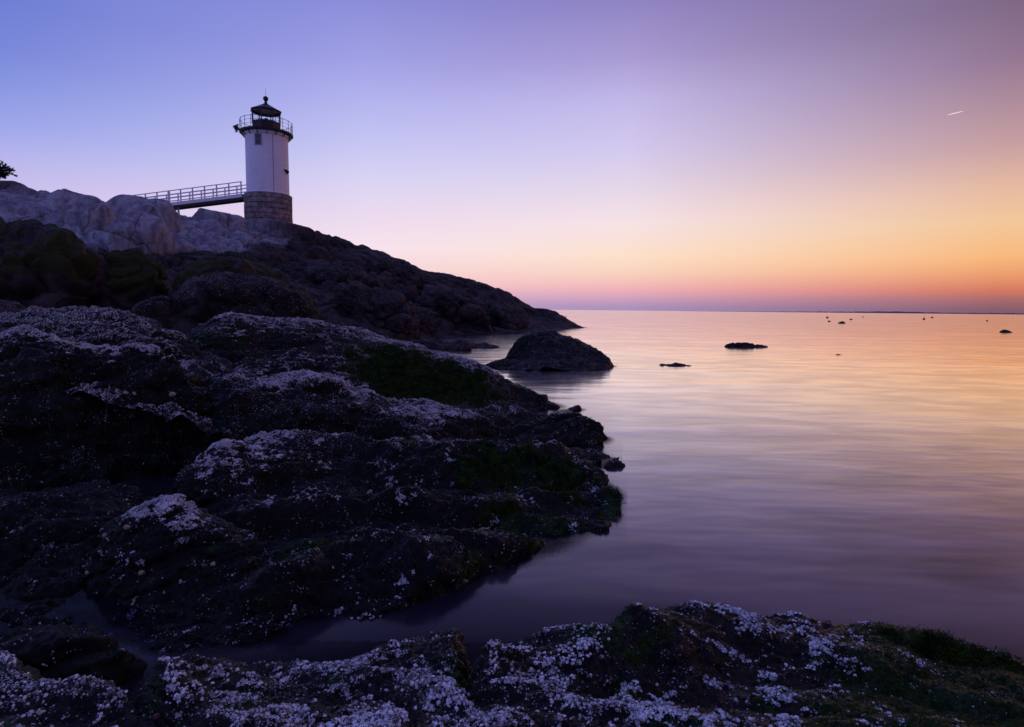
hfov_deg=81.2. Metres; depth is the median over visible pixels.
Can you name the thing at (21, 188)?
granite block
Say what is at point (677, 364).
skerry rock
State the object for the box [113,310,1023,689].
water
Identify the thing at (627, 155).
sky
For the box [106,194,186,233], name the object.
granite block
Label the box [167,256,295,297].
mossy boulder
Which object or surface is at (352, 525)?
rock ledge
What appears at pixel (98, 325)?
rock ledge
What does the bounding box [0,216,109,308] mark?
mossy boulder
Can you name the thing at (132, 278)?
mossy boulder
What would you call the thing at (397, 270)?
shore boulder
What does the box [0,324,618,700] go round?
rock ledge
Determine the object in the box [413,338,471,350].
skerry rock
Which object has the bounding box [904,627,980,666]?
seaweed tuft
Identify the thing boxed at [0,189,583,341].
headland
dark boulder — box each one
[0,300,25,312]
[131,295,172,329]
[170,271,326,335]
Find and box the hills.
[716,311,1023,314]
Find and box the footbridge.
[135,181,245,214]
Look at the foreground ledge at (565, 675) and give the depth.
1.88 m
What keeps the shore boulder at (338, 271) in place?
on the headland
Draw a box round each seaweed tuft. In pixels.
[879,625,900,639]
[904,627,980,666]
[964,642,1001,667]
[986,649,1021,670]
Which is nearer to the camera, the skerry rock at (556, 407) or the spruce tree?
the skerry rock at (556, 407)
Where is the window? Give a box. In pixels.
[254,133,261,144]
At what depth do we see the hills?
8924.67 m
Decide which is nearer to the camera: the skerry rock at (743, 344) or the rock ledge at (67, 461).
the rock ledge at (67, 461)
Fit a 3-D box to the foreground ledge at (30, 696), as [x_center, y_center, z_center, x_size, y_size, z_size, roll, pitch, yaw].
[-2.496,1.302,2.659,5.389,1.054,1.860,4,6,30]
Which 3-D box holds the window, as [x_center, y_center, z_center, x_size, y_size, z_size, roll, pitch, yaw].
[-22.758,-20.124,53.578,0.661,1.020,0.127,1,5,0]
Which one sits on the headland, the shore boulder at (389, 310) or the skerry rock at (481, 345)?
the shore boulder at (389, 310)
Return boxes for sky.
[0,0,1023,312]
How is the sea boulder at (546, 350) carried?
in the water
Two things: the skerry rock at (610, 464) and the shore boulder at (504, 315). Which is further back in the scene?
the shore boulder at (504, 315)
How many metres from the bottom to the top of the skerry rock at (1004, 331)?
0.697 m
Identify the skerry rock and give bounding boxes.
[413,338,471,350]
[470,342,498,347]
[485,358,529,370]
[549,404,560,411]
[604,460,624,493]
[660,362,690,365]
[724,342,767,347]
[1000,330,1012,332]
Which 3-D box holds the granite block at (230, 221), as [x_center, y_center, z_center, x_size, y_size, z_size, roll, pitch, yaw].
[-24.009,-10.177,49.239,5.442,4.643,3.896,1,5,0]
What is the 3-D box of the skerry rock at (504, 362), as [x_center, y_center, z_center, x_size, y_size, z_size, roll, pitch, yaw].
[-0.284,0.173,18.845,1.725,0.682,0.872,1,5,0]
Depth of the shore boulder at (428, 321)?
37.10 m
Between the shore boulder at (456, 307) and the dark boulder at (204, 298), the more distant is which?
the shore boulder at (456, 307)
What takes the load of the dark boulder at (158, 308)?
on the headland
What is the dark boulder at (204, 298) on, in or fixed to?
on the headland
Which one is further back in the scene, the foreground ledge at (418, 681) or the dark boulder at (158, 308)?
the dark boulder at (158, 308)
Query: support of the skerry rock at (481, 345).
in the water
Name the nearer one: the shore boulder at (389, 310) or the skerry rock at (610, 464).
the skerry rock at (610, 464)
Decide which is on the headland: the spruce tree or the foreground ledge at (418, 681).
the spruce tree
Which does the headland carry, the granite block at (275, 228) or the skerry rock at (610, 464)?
the granite block at (275, 228)
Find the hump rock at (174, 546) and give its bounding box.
[74,493,281,682]
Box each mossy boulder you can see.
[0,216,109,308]
[91,247,170,310]
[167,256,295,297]
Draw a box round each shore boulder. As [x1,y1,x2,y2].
[301,259,382,288]
[334,281,420,338]
[366,256,433,293]
[414,284,491,332]
[415,307,437,336]
[484,300,529,331]
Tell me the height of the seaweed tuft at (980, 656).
0.099 m
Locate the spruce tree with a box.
[0,160,17,178]
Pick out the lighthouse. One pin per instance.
(268, 139)
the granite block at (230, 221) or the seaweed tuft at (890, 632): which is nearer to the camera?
the seaweed tuft at (890, 632)
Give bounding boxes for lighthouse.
[233,88,292,222]
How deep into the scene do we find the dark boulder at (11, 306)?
12.18 m
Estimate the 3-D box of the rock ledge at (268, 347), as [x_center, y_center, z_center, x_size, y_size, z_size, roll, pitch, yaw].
[-3.329,0.168,10.959,9.078,2.223,6.226,1,5,0]
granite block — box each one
[0,180,36,194]
[40,188,79,208]
[57,194,116,234]
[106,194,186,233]
[108,212,174,258]
[183,222,204,236]
[189,208,246,229]
[246,219,315,244]
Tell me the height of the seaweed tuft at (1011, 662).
0.070 m
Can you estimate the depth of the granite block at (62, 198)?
40.10 m
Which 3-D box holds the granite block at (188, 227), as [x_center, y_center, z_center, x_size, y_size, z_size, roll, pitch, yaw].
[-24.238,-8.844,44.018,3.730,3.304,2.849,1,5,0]
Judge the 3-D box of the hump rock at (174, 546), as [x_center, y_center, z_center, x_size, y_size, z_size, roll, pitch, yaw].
[-2.354,1.408,3.997,2.992,0.998,1.560,5,7,42]
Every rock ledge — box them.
[0,306,256,440]
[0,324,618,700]
[166,429,628,664]
[186,311,561,413]
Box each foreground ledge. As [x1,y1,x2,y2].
[0,648,158,726]
[134,627,481,726]
[451,621,648,726]
[594,600,1023,726]
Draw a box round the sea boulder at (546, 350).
[492,329,613,370]
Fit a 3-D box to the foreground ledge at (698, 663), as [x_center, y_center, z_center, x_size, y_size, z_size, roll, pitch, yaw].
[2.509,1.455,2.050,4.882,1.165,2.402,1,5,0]
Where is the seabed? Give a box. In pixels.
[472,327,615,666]
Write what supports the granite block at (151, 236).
on the headland
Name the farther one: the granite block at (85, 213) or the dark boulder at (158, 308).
the granite block at (85, 213)

